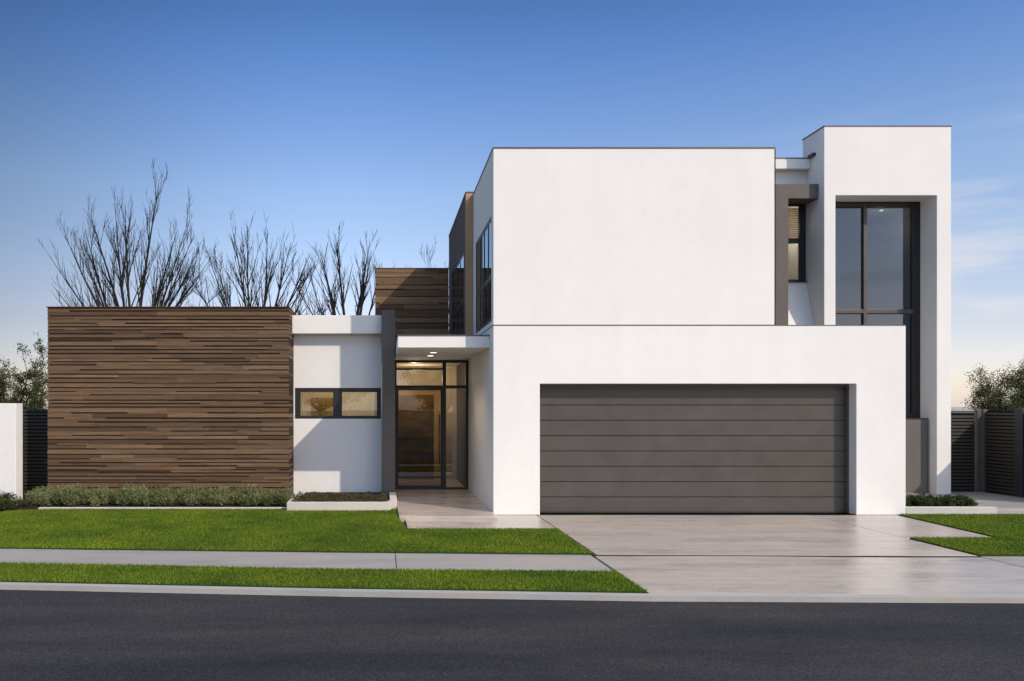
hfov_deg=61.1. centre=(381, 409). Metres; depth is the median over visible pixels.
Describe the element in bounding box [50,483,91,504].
silver shrub
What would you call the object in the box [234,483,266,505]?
silver shrub
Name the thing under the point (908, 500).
dark shrub
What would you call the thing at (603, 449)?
garage door
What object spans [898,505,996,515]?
planter
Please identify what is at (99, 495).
silver shrub
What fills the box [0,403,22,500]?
boundary wall
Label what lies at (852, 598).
kerb
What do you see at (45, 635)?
road
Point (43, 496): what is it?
silver shrub
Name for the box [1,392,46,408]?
leafy bush
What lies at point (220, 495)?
silver shrub
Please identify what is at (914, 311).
window
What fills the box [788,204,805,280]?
window
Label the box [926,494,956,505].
dark shrub
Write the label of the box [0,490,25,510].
shrub
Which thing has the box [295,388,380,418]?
window
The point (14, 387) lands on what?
leafy tree
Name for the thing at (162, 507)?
garden edging
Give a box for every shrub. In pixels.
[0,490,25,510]
[20,497,45,506]
[24,485,61,505]
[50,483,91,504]
[85,485,122,505]
[114,482,150,505]
[141,483,178,505]
[175,484,206,505]
[201,485,237,504]
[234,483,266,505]
[260,485,296,505]
[906,493,935,505]
[906,496,911,505]
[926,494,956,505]
[944,494,975,505]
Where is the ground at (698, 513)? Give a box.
[388,412,973,562]
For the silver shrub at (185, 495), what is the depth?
16.15 m
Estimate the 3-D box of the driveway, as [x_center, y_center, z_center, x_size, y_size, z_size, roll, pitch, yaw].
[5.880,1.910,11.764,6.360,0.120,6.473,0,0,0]
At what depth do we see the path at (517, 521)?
13.88 m
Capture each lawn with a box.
[0,509,591,555]
[0,563,646,592]
[899,514,1023,555]
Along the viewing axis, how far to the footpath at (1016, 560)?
10.55 m
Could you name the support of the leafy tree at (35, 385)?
on the ground at (698, 513)
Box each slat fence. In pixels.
[23,409,48,495]
[951,409,980,491]
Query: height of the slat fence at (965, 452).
1.860 m
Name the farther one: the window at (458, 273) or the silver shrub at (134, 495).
the window at (458, 273)
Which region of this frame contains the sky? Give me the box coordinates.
[0,0,1023,406]
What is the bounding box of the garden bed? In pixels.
[0,496,286,511]
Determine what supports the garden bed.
on the ground at (698, 513)
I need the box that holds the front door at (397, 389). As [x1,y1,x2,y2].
[397,389,441,486]
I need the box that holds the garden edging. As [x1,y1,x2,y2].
[38,507,286,508]
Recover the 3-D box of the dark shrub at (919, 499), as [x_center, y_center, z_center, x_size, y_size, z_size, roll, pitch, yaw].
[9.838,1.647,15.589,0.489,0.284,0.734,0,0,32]
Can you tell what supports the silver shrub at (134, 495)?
on the garden bed
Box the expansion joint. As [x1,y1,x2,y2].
[593,555,983,557]
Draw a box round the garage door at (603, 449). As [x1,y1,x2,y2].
[540,387,844,512]
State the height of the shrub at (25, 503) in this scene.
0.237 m
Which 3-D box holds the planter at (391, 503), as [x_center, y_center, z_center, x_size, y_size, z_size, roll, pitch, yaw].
[-0.723,1.817,16.700,2.015,0.266,2.400,0,0,0]
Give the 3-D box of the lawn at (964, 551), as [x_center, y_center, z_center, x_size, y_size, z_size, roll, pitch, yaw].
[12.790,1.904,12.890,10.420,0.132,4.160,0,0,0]
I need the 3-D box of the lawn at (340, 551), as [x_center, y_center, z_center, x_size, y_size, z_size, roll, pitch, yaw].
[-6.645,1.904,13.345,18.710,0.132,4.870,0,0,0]
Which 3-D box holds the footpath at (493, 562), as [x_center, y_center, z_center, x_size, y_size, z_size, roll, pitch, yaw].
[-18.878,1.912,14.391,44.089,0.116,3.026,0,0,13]
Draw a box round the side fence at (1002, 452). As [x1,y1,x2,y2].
[981,408,1023,497]
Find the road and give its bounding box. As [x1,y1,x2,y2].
[0,590,1023,680]
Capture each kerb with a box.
[0,582,1023,602]
[997,509,1023,513]
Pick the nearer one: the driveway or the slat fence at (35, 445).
the driveway
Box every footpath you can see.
[0,549,610,570]
[980,556,1023,567]
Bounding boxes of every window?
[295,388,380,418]
[395,360,467,488]
[452,252,463,334]
[476,218,490,332]
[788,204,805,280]
[835,202,919,417]
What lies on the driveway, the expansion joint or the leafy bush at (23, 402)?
the expansion joint
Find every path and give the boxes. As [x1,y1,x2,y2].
[406,515,555,528]
[906,492,1023,508]
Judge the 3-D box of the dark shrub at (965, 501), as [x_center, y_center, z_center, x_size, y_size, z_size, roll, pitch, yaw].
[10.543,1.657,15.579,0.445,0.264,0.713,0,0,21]
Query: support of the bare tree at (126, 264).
on the ground at (698, 513)
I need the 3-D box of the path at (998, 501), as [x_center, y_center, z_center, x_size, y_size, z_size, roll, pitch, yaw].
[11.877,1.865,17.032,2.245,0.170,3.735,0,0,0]
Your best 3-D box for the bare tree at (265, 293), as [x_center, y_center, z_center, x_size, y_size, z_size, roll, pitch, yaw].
[-4.514,-2.855,31.183,5.878,9.616,2.833,0,0,0]
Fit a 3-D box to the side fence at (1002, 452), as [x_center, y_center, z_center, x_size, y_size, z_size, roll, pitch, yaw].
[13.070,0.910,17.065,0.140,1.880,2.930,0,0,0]
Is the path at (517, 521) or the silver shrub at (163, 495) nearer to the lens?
the path at (517, 521)
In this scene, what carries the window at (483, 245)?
in the house
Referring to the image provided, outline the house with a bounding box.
[46,125,951,521]
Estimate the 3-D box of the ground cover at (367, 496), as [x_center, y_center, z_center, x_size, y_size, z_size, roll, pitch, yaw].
[-0.780,1.679,16.368,1.820,0.171,1.565,0,0,0]
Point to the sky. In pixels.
(368, 116)
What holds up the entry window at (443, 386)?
in the house
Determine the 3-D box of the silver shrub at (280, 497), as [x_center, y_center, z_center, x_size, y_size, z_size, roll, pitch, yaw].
[-1.981,1.633,16.306,0.773,0.440,0.756,0,0,0]
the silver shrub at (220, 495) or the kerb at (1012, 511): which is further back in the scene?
the silver shrub at (220, 495)
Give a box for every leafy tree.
[0,332,48,408]
[0,365,40,401]
[953,362,1023,410]
[972,355,1023,412]
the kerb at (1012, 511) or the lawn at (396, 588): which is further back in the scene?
the kerb at (1012, 511)
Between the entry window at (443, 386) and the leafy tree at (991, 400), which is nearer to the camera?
the entry window at (443, 386)
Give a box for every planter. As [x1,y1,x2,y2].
[287,492,396,510]
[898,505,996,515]
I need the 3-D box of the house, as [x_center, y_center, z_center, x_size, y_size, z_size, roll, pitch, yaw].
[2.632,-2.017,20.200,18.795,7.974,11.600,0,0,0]
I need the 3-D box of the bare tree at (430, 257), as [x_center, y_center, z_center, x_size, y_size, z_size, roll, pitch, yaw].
[2.584,-2.447,33.733,4.556,8.801,1.902,0,0,0]
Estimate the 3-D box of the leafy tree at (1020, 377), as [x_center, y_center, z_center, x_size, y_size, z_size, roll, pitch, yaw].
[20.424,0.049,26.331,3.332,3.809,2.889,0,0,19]
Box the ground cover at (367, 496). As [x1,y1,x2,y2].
[291,490,387,501]
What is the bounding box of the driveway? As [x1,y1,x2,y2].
[538,515,1023,594]
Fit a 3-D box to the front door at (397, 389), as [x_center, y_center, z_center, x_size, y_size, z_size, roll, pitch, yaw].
[0.855,0.637,19.305,1.036,2.239,0.120,0,0,0]
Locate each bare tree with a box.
[37,160,225,305]
[181,209,333,314]
[278,221,395,314]
[404,242,448,267]
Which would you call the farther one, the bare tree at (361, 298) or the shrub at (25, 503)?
the bare tree at (361, 298)

